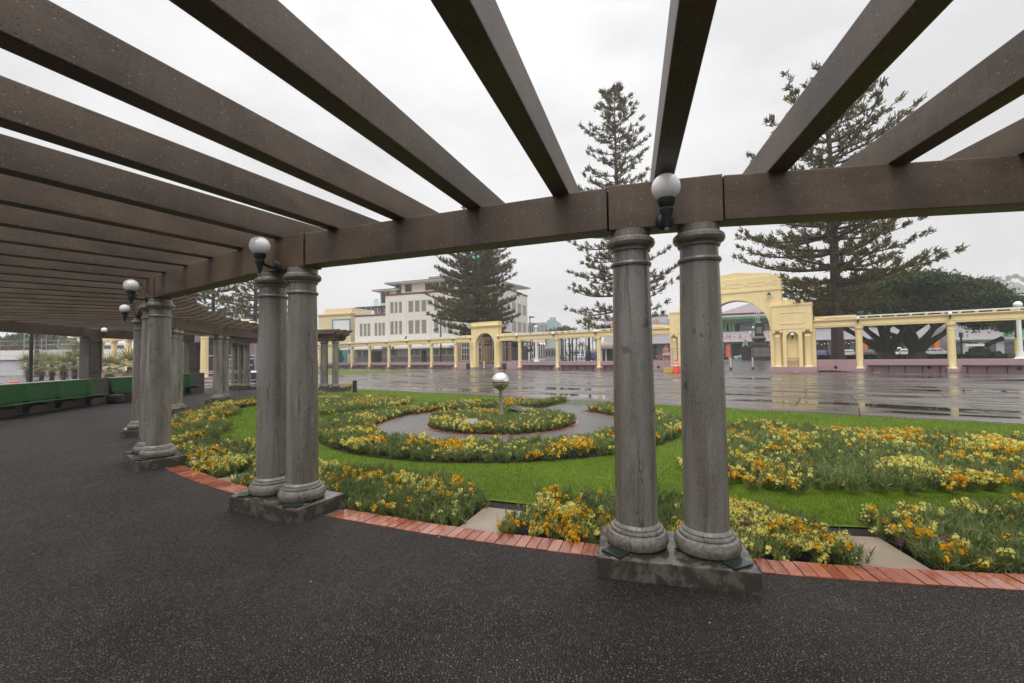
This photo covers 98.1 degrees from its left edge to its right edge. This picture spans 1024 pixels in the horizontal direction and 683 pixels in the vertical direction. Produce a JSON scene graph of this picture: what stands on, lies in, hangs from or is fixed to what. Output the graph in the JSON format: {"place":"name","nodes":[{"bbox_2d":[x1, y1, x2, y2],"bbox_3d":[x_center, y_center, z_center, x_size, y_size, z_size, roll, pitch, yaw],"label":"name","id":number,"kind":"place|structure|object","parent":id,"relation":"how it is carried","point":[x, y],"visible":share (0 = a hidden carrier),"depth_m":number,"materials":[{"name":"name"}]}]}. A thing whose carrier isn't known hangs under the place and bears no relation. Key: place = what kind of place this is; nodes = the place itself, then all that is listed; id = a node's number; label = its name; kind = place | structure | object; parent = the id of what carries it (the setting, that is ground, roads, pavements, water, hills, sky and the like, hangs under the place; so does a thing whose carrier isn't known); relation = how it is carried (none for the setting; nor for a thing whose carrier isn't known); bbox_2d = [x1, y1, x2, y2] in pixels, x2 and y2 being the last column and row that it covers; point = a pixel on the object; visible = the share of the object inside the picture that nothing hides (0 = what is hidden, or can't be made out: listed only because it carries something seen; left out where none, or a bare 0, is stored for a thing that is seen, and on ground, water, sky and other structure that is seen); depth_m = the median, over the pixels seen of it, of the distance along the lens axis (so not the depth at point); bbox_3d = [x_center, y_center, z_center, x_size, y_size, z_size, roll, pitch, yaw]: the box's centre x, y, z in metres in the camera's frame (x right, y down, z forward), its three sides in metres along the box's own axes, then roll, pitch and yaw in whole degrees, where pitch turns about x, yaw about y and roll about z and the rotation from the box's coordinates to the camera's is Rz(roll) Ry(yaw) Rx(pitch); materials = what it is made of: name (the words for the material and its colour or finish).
{"place":"outdoors","nodes":[
{"label":"outdoors","id":0,"kind":"place"},
{"bbox_2d":[23,333,46,375],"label":"scaffold tower","id":1,"kind":"structure","parent":0,"point":[24,338],"depth_m":64.03,"materials":[{"name":"metal"}]},
{"bbox_2d":[250,371,255,382],"bbox_3d":[-18.782,2.623,32.438,0.600,0.950,0.600,-1,-2,0],"label":"litter bin","id":2,"kind":"object","parent":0,"point":[252,377],"visible":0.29,"depth_m":32.18,"materials":[{"name":"grey metal"}]},
{"bbox_2d":[208,370,412,374],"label":"plaza lawn","id":3,"kind":"structure","parent":0,"point":[341,372],"depth_m":57.46,"materials":[{"name":"green plant"}]},
{"bbox_2d":[183,297,257,373],"bbox_3d":[-36.054,-0.851,57.532,13.400,9.900,6.500,-1,-2,-4],"label":"stage shell","id":4,"kind":"object","parent":3,"relation":"on","point":[253,351],"visible":0.15,"depth_m":54.68},
{"bbox_2d":[208,280,288,321],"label":"norfolk pine","id":5,"kind":"object","parent":3,"relation":"on","point":[241,303],"visible":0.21,"depth_m":68.60,"materials":[{"name":"green plant"}]},
{"bbox_2d":[317,308,371,362],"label":"custard building","id":6,"kind":"structure","parent":0,"point":[342,318],"depth_m":102.00,"materials":[{"name":"yellow paint"}]},
{"bbox_2d":[340,253,538,362],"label":"corner building","id":7,"kind":"structure","parent":0,"point":[402,309],"depth_m":93.25,"materials":[{"name":"white paint"}]},
{"bbox_2d":[371,351,381,361],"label":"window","id":8,"kind":"structure","parent":7,"relation":"in","point":[377,354],"depth_m":95.69,"materials":[{"name":"grey glass"}]},
{"bbox_2d":[415,320,419,333],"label":"window","id":9,"kind":"structure","parent":7,"relation":"in","point":[417,322],"depth_m":92.40,"materials":[{"name":"grey glass"}]},
{"bbox_2d":[461,348,469,360],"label":"entrance window","id":10,"kind":"structure","parent":7,"relation":"in","point":[465,352],"depth_m":87.95,"materials":[{"name":"grey glass"}]},
{"bbox_2d":[490,338,493,359],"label":"entrance window","id":11,"kind":"structure","parent":7,"relation":"in","point":[491,339],"depth_m":86.52,"materials":[{"name":"glass"}]},
{"bbox_2d":[378,400,613,443],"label":"round path","id":12,"kind":"structure","parent":0,"point":[589,423],"depth_m":11.09,"materials":[{"name":"concrete"}]},
{"bbox_2d":[427,421,574,434],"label":"round bed soil","id":13,"kind":"structure","parent":12,"relation":"on","point":[486,433],"depth_m":10.09,"materials":[{"name":"brown soil"}]},
{"bbox_2d":[492,372,509,414],"bbox_3d":[-0.290,1.462,11.557,0.472,1.321,0.472,-1,-2,0],"label":"gazing sphere","id":14,"kind":"object","parent":13,"relation":"on","point":[500,381],"visible":0.98,"depth_m":11.43,"materials":[{"name":"silver metal"}]},
{"bbox_2d":[427,404,576,433],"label":"round bed flowers","id":15,"kind":"object","parent":13,"relation":"on","point":[495,420],"visible":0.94,"depth_m":10.65,"materials":[{"name":"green plant"}]},
{"bbox_2d":[509,406,531,414],"bbox_3d":[0.227,1.967,12.279,0.640,0.250,0.640,7,3,0],"label":"stone bowl","id":16,"kind":"object","parent":13,"relation":"on","point":[513,408],"visible":0.6,"depth_m":12.38,"materials":[{"name":"stone"}]},
{"bbox_2d":[424,419,578,435],"bbox_3d":[-0.271,2.116,11.534,3.960,0.072,3.960,-1,-2,0],"label":"round bed edging","id":17,"kind":"object","parent":12,"relation":"on","point":[429,428],"visible":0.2,"depth_m":9.96,"materials":[{"name":"ceramic"}]},
{"bbox_2d":[0,388,1023,682],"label":"pergola floor","id":18,"kind":"structure","parent":0,"point":[114,568],"depth_m":2.83,"materials":[{"name":"grey asphalt"}]},
{"bbox_2d":[0,379,108,412],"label":"slatted bench","id":19,"kind":"object","parent":18,"relation":"on","point":[27,404],"visible":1,"depth_m":14.54,"materials":[{"name":"green paint"}]},
{"bbox_2d":[106,394,124,403],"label":"stone block","id":20,"kind":"structure","parent":18,"relation":"on","point":[114,398],"depth_m":17.17,"materials":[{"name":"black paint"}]},
{"bbox_2d":[108,374,199,394],"bbox_3d":[-15.748,1.987,19.787,0.788,0.928,4.494,-1,-2,0],"label":"slatted bench","id":21,"kind":"object","parent":18,"relation":"on","point":[188,386],"visible":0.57,"depth_m":18.26,"materials":[{"name":"green paint"}]},
{"bbox_2d":[199,370,256,388],"bbox_3d":[-15.932,2.151,24.682,3.258,1.042,0.044,-1,-2,-8],"label":"handrail","id":22,"kind":"object","parent":18,"relation":"on","point":[231,380],"visible":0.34,"depth_m":24.75,"materials":[{"name":"metal"}]},
{"bbox_2d":[0,0,1023,594],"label":"pergola","id":23,"kind":"object","parent":18,"relation":"on","point":[82,240],"visible":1,"depth_m":3.28,"materials":[{"name":"concrete"}]},
{"bbox_2d":[119,304,134,321],"bbox_3d":[-8.536,-0.625,9.867,0.300,0.405,0.200,1,-2,-35],"label":"wall lamp","id":24,"kind":"object","parent":23,"relation":"attached to","point":[124,309],"visible":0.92,"depth_m":9.80,"materials":[{"name":"white glass"}]},
{"bbox_2d":[123,279,147,304],"bbox_3d":[-5.868,-0.764,6.916,0.200,0.405,0.300,-3,-3,41],"label":"wall lamp","id":25,"kind":"object","parent":23,"relation":"attached to","point":[131,287],"visible":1,"depth_m":6.84,"materials":[{"name":"white glass"}]},
{"bbox_2d":[249,236,281,275],"bbox_3d":[-2.596,-0.887,4.655,0.200,0.405,0.300,-2,-2,28],"label":"wall lamp","id":26,"kind":"object","parent":23,"relation":"attached to","point":[259,247],"visible":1,"depth_m":4.57,"materials":[{"name":"white glass"}]},
{"bbox_2d":[651,173,680,230],"bbox_3d":[1.108,-0.989,3.201,0.200,0.405,0.300,-1,-2,15],"label":"wall lamp","id":27,"kind":"object","parent":23,"relation":"attached to","point":[665,188],"visible":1,"depth_m":3.11,"materials":[{"name":"white glass"}]},
{"bbox_2d":[165,465,1020,590],"bbox_3d":[1.798,1.963,11.139,33.821,0.001,15.119,-2,-2,23],"label":"brick mortar","id":28,"kind":"object","parent":18,"relation":"on","point":[333,512],"visible":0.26,"depth_m":4.30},
{"bbox_2d":[166,407,1023,590],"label":"brick edging","id":29,"kind":"object","parent":18,"relation":"on","point":[1004,581],"visible":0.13,"depth_m":3.38,"materials":[{"name":"brick"}]},
{"bbox_2d":[0,368,1023,424],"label":"plaza","id":30,"kind":"structure","parent":0,"point":[986,397],"depth_m":22.21,"materials":[{"name":"grey concrete"}]},
{"bbox_2d":[15,353,40,379],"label":"fan palm","id":31,"kind":"object","parent":30,"relation":"on","point":[24,358],"visible":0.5,"depth_m":45.68,"materials":[{"name":"green plant"}]},
{"bbox_2d":[28,334,33,381],"bbox_3d":[-21.686,-0.960,20.055,0.400,7.400,0.400,-1,-2,0],"label":"lamp post","id":32,"kind":"object","parent":30,"relation":"on","point":[30,365],"depth_m":19.96,"materials":[{"name":"black metal"}]},
{"bbox_2d":[22,333,41,375],"bbox_3d":[-66.397,0.120,62.047,4.725,9.772,4.727,-2,-2,33],"label":"fan palm","id":33,"kind":"object","parent":30,"relation":"on","point":[36,339],"visible":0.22,"depth_m":61.88,"materials":[{"name":"green plant"}]},
{"bbox_2d":[0,339,79,370],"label":"scaffold","id":34,"kind":"object","parent":30,"relation":"on","point":[58,340],"visible":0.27,"depth_m":52.03,"materials":[{"name":"metal"}]},
{"bbox_2d":[25,350,56,379],"bbox_3d":[-48.637,2.532,45.946,2.884,3.351,2.922,-1,-2,0],"label":"fan palm","id":35,"kind":"object","parent":30,"relation":"on","point":[42,374],"visible":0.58,"depth_m":45.75,"materials":[{"name":"green plant"}]},
{"bbox_2d":[36,352,67,379],"bbox_3d":[-46.534,2.567,44.961,2.625,3.154,2.623,-1,-2,0],"label":"fan palm","id":36,"kind":"object","parent":30,"relation":"on","point":[52,374],"visible":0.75,"depth_m":44.69,"materials":[{"name":"green plant"}]},
{"bbox_2d":[47,352,75,379],"bbox_3d":[-44.381,2.490,43.945,2.702,3.179,2.650,1,-3,-43],"label":"fan palm","id":37,"kind":"object","parent":30,"relation":"on","point":[63,374],"visible":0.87,"depth_m":43.69,"materials":[{"name":"green plant"}]},
{"bbox_2d":[0,338,132,375],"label":"white building","id":38,"kind":"structure","parent":30,"relation":"on","point":[8,369],"depth_m":65.92,"materials":[{"name":"paint"}]},
{"bbox_2d":[56,336,79,360],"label":"building","id":39,"kind":"structure","parent":30,"relation":"on","point":[75,341],"depth_m":54.41,"materials":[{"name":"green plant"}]},
{"bbox_2d":[59,349,78,378],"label":"fan palm","id":40,"kind":"object","parent":30,"relation":"on","point":[74,372],"visible":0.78,"depth_m":43.67,"materials":[{"name":"green plant"}]},
{"bbox_2d":[102,352,127,377],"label":"fan palm","id":41,"kind":"object","parent":30,"relation":"on","point":[105,362],"visible":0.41,"depth_m":33.77,"materials":[{"name":"green plant"}]},
{"bbox_2d":[103,346,132,376],"bbox_3d":[-26.702,1.845,30.995,2.907,3.087,2.854,-3,-3,44],"label":"fan palm","id":42,"kind":"object","parent":30,"relation":"on","point":[128,356],"visible":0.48,"depth_m":30.62,"materials":[{"name":"green plant"}]},
{"bbox_2d":[102,336,212,383],"bbox_3d":[-34.487,1.275,40.424,30.600,4.630,2.020,-2,-2,36],"label":"colonnade","id":43,"kind":"object","parent":30,"relation":"on","point":[204,358],"visible":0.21,"depth_m":32.29,"materials":[{"name":"yellow paint"}]},
{"bbox_2d":[196,283,253,320],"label":"norfolk pine","id":44,"kind":"object","parent":30,"relation":"on","point":[205,295],"visible":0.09,"depth_m":74.71,"materials":[{"name":"green plant"}]},
{"bbox_2d":[318,335,470,368],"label":"colonnade","id":45,"kind":"object","parent":30,"relation":"on","point":[431,364],"visible":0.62,"depth_m":73.20,"materials":[{"name":"yellow paint"}]},
{"bbox_2d":[469,321,503,369],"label":"arch","id":46,"kind":"structure","parent":30,"relation":"on","point":[492,329],"depth_m":62.82,"materials":[{"name":"yellow paint"}]},
{"bbox_2d":[498,325,669,370],"bbox_3d":[7.737,1.016,54.646,23.500,4.950,0.980,-2,-2,36],"label":"colonnade","id":47,"kind":"object","parent":30,"relation":"on","point":[558,364],"visible":0.73,"depth_m":55.28,"materials":[{"name":"yellow paint"}]},
{"bbox_2d":[479,362,728,368],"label":"ramp walls","id":48,"kind":"structure","parent":30,"relation":"on","point":[481,366],"depth_m":65.76,"materials":[{"name":"pink paint"}]},
{"bbox_2d":[662,348,673,372],"bbox_3d":[14.810,1.787,42.092,1.160,2.350,0.060,0,-2,-14],"label":"temporary fence","id":49,"kind":"object","parent":30,"relation":"on","point":[670,357],"visible":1,"depth_m":42.14,"materials":[{"name":"metal"}]},
{"bbox_2d":[670,348,680,366],"bbox_3d":[16.067,1.795,42.836,1.660,2.350,0.060,-1,-2,-6],"label":"temporary fence","id":50,"kind":"object","parent":30,"relation":"on","point":[676,357],"visible":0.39,"depth_m":42.82,"materials":[{"name":"metal"}]},
{"bbox_2d":[669,273,817,371],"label":"tall arch","id":51,"kind":"structure","parent":30,"relation":"on","point":[797,352],"depth_m":41.38,"materials":[{"name":"yellow paint"}]},
{"bbox_2d":[813,307,1023,372],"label":"colonnade","id":52,"kind":"object","parent":30,"relation":"on","point":[952,363],"visible":0.98,"depth_m":35.77,"materials":[{"name":"yellow paint"}]},
{"bbox_2d":[0,0,1023,352],"label":"sky","id":53,"kind":"structure","parent":0,"point":[569,50],"materials":[{"name":"white"}]},
{"bbox_2d":[566,349,595,356],"bbox_3d":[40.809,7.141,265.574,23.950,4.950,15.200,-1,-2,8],"label":"car","id":54,"kind":"object","parent":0,"point":[584,352],"visible":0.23,"depth_m":258.40,"materials":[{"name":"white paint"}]},
{"bbox_2d":[185,405,1022,573],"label":"garden soil","id":55,"kind":"structure","parent":0,"point":[859,531],"depth_m":4.27,"materials":[{"name":"brown soil"}]},
{"bbox_2d":[171,384,352,477],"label":"ring border flowers","id":56,"kind":"object","parent":55,"relation":"on","point":[202,426],"visible":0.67,"depth_m":8.51,"materials":[{"name":"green plant"}]},
{"bbox_2d":[230,457,490,526],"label":"ring border flowers","id":57,"kind":"object","parent":55,"relation":"on","point":[379,489],"visible":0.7,"depth_m":5.10,"materials":[{"name":"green plant"}]},
{"bbox_2d":[460,507,524,531],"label":"stone slab","id":58,"kind":"structure","parent":55,"relation":"on","point":[484,519],"depth_m":4.50,"materials":[{"name":"beige stone"}]},
{"bbox_2d":[374,408,613,445],"bbox_3d":[-0.271,2.116,11.534,6.360,0.072,6.357,-1,-2,0],"label":"path edging","id":59,"kind":"object","parent":55,"relation":"on","point":[379,424],"visible":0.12,"depth_m":12.71,"materials":[{"name":"ceramic"}]},
{"bbox_2d":[496,480,1023,573],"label":"ring border flowers","id":60,"kind":"object","parent":55,"relation":"on","point":[958,536],"visible":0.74,"depth_m":3.94,"materials":[{"name":"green plant"}]},
{"bbox_2d":[838,535,930,569],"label":"stone slab","id":61,"kind":"structure","parent":55,"relation":"on","point":[886,554],"depth_m":3.57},
{"bbox_2d":[220,389,1023,528],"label":"lawn","id":62,"kind":"structure","parent":0,"point":[739,486],"depth_m":6.37,"materials":[{"name":"green plant"}]},
{"bbox_2d":[256,389,414,415],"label":"side bed flowers","id":63,"kind":"object","parent":62,"relation":"on","point":[333,402],"visible":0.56,"depth_m":15.47,"materials":[{"name":"green plant"}]},
{"bbox_2d":[319,404,681,462],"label":"crescent bed soil","id":64,"kind":"structure","parent":62,"relation":"on","point":[572,456],"depth_m":7.61,"materials":[{"name":"brown soil"}]},
{"bbox_2d":[318,395,681,461],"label":"crescent bed flowers","id":65,"kind":"object","parent":64,"relation":"on","point":[356,431],"visible":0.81,"depth_m":8.25,"materials":[{"name":"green plant"}]},
{"bbox_2d":[674,417,1023,493],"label":"side bed flowers","id":66,"kind":"object","parent":62,"relation":"on","point":[765,452],"visible":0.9,"depth_m":6.37,"materials":[{"name":"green plant"}]},
{"bbox_2d":[479,358,770,370],"bbox_3d":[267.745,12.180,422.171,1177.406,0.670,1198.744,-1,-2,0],"label":"street","id":67,"kind":"structure","parent":0,"point":[746,365],"depth_m":52.47,"materials":[{"name":"grey asphalt"}]},
{"bbox_2d":[434,318,445,361],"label":"banner post","id":68,"kind":"object","parent":67,"relation":"on","point":[441,328],"visible":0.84,"depth_m":79.98,"materials":[{"name":"white metal"}]},
{"bbox_2d":[424,206,521,362],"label":"norfolk pine","id":69,"kind":"object","parent":67,"relation":"on","point":[477,280],"visible":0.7,"depth_m":73.14,"materials":[{"name":"green plant"}]},
{"bbox_2d":[528,339,544,360],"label":"white arcade","id":70,"kind":"object","parent":67,"relation":"on","point":[541,351],"visible":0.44,"depth_m":114.01,"materials":[{"name":"paint"}]},
{"bbox_2d":[534,325,538,360],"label":"white lamp standard","id":71,"kind":"object","parent":67,"relation":"on","point":[536,347],"visible":0.87,"depth_m":66.87,"materials":[{"name":"paint"}]},
{"bbox_2d":[528,322,547,346],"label":"glass office","id":72,"kind":"structure","parent":67,"relation":"on","point":[542,326],"depth_m":149.17,"materials":[{"name":"glass"}]},
{"bbox_2d":[545,346,559,359],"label":"street block","id":73,"kind":"structure","parent":67,"relation":"on","point":[550,353],"depth_m":137.58,"materials":[{"name":"white paint"}]},
{"bbox_2d":[547,317,560,354],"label":"teal tower","id":74,"kind":"structure","parent":67,"relation":"on","point":[552,323],"depth_m":146.09,"materials":[{"name":"teal"}]},
{"bbox_2d":[544,325,577,359],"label":"round tree","id":75,"kind":"object","parent":67,"relation":"on","point":[563,328],"visible":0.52,"depth_m":129.65,"materials":[{"name":"green plant"}]},
{"bbox_2d":[580,315,596,360],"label":"street palm","id":76,"kind":"object","parent":67,"relation":"on","point":[589,356],"visible":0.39,"depth_m":62.88,"materials":[{"name":"green plant"}]},
{"bbox_2d":[601,342,612,360],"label":"kiosk","id":77,"kind":"object","parent":67,"relation":"on","point":[606,351],"visible":0.79,"depth_m":77.73,"materials":[{"name":"white paint"}]},
{"bbox_2d":[564,81,679,330],"bbox_3d":[13.862,-15.668,58.955,14.560,37.681,15.161,-1,-2,0],"label":"norfolk pine","id":78,"kind":"object","parent":67,"relation":"on","point":[617,89],"visible":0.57,"depth_m":57.94,"materials":[{"name":"green plant"}]},
{"bbox_2d":[656,353,669,359],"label":"parked car","id":79,"kind":"object","parent":67,"relation":"on","point":[664,356],"visible":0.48,"depth_m":91.37,"materials":[{"name":"red paint"}]},
{"bbox_2d":[741,310,770,359],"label":"war memorial","id":80,"kind":"object","parent":67,"relation":"on","point":[761,350],"visible":0.97,"depth_m":67.15,"materials":[{"name":"stone"}]},
{"bbox_2d":[863,349,875,354],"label":"parked car","id":81,"kind":"object","parent":67,"relation":"on","point":[868,351],"visible":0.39,"depth_m":78.63,"materials":[{"name":"paint"}]},
{"bbox_2d":[926,348,946,353],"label":"parked car","id":82,"kind":"object","parent":67,"relation":"on","point":[935,351],"visible":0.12,"depth_m":75.34,"materials":[{"name":"silver paint"}]},
{"bbox_2d":[928,326,1023,353],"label":"white shops","id":83,"kind":"structure","parent":67,"relation":"on","point":[1006,345],"depth_m":85.70,"materials":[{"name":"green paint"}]},
{"bbox_2d":[1004,341,1014,352],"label":"window","id":84,"kind":"structure","parent":83,"relation":"in","point":[1009,347],"depth_m":84.27,"materials":[{"name":"grey glass"}]},
{"bbox_2d":[965,336,1004,353],"bbox_3d":[57.705,0.776,54.465,4.075,2.787,2.000,-2,-2,20],"label":"field gun","id":85,"kind":"object","parent":67,"relation":"on","point":[978,349],"visible":0.65,"depth_m":54.20,"materials":[{"name":"black paint"}]},
{"bbox_2d":[603,301,939,358],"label":"veranda building","id":86,"kind":"structure","parent":0,"point":[738,323],"depth_m":100.29,"materials":[{"name":"paint"}]},
{"bbox_2d":[732,344,742,357],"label":"window","id":87,"kind":"structure","parent":86,"relation":"in","point":[736,348],"depth_m":102.55,"materials":[{"name":"grey glass"}]},
{"bbox_2d":[816,341,827,351],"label":"window","id":88,"kind":"structure","parent":86,"relation":"in","point":[818,343],"depth_m":96.62,"materials":[{"name":"grey glass"}]},
{"bbox_2d":[844,340,849,349],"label":"window","id":89,"kind":"structure","parent":86,"relation":"in","point":[846,342],"depth_m":94.96,"materials":[{"name":"grey glass"}]},
{"bbox_2d":[926,282,1023,327],"bbox_3d":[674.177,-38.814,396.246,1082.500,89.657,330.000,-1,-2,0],"label":"hill","id":90,"kind":"structure","parent":0,"point":[1017,284],"depth_m":470.17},
{"bbox_2d":[983,275,1004,283],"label":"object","id":91,"kind":"object","parent":90,"relation":"on","point":[998,278],"visible":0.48,"depth_m":477.25,"materials":[{"name":"grey plant"}]},
{"bbox_2d":[1004,274,1023,286],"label":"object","id":92,"kind":"object","parent":90,"relation":"on","point":[1009,277],"visible":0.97,"depth_m":499.85,"materials":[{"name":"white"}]},
{"label":"park lawn","id":93,"kind":"structure","parent":0,"visible":0},
{"bbox_2d":[731,60,970,359],"bbox_3d":[30.485,-11.807,42.108,17.925,28.344,16.902,-2,-3,40],"label":"norfolk pine","id":94,"kind":"object","parent":93,"relation":"on","point":[834,301],"visible":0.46,"depth_m":40.92,"materials":[{"name":"green plant"}]},
{"bbox_2d":[812,268,985,358],"bbox_3d":[46.716,-3.502,56.152,17.799,12.460,15.565,-1,-2,0],"label":"evergreen tree","id":95,"kind":"object","parent":93,"relation":"on","point":[884,346],"visible":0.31,"depth_m":53.27,"materials":[{"name":"green plant"}]},
{"bbox_2d":[817,353,1014,359],"bbox_3d":[49.521,1.969,55.696,1.456,0.861,20.402,1,-2,-35],"label":"hedge","id":96,"kind":"object","parent":93,"relation":"on","point":[958,356],"visible":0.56,"depth_m":52.47,"materials":[{"name":"green plant"}]},
{"bbox_2d":[862,267,1023,358],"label":"evergreen tree","id":97,"kind":"object","parent":93,"relation":"on","point":[978,293],"visible":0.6,"depth_m":50.47,"materials":[{"name":"green plant"}]},
{"bbox_2d":[958,332,983,358],"bbox_3d":[50.336,0.499,48.701,2.200,3.050,0.240,-2,-2,21],"label":"finger post","id":98,"kind":"object","parent":93,"relation":"on","point":[961,336],"visible":0.87,"depth_m":48.89,"materials":[{"name":"white metal"}]},
{"bbox_2d":[1008,320,1016,358],"bbox_3d":[52.446,-0.348,46.032,1.875,4.500,1.881,-1,-2,0],"label":"wrapped trunk","id":99,"kind":"object","parent":93,"relation":"on","point":[1011,356],"visible":0.29,"depth_m":46.04,"materials":[{"name":"yellow plastic"}]},
{"bbox_2d":[1013,301,1023,358],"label":"white lamp standard","id":100,"kind":"object","parent":93,"relation":"on","point":[1020,353],"visible":0.72,"depth_m":38.42,"materials":[{"name":"paint"}]},
{"label":"ground","id":101,"kind":"structure","parent":0,"visible":0},
{"bbox_2d":[0,340,57,349],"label":"garden tree","id":102,"kind":"object","parent":101,"relation":"on","point":[20,345],"visible":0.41,"depth_m":88.10,"materials":[{"name":"green plant"}]},
{"bbox_2d":[0,337,59,347],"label":"garden tree","id":103,"kind":"object","parent":101,"relation":"on","point":[3,341],"visible":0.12,"depth_m":94.49,"materials":[{"name":"green plant"}]},
{"bbox_2d":[0,332,65,347],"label":"garden tree","id":104,"kind":"object","parent":101,"relation":"on","point":[21,335],"visible":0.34,"depth_m":98.05,"materials":[{"name":"green plant"}]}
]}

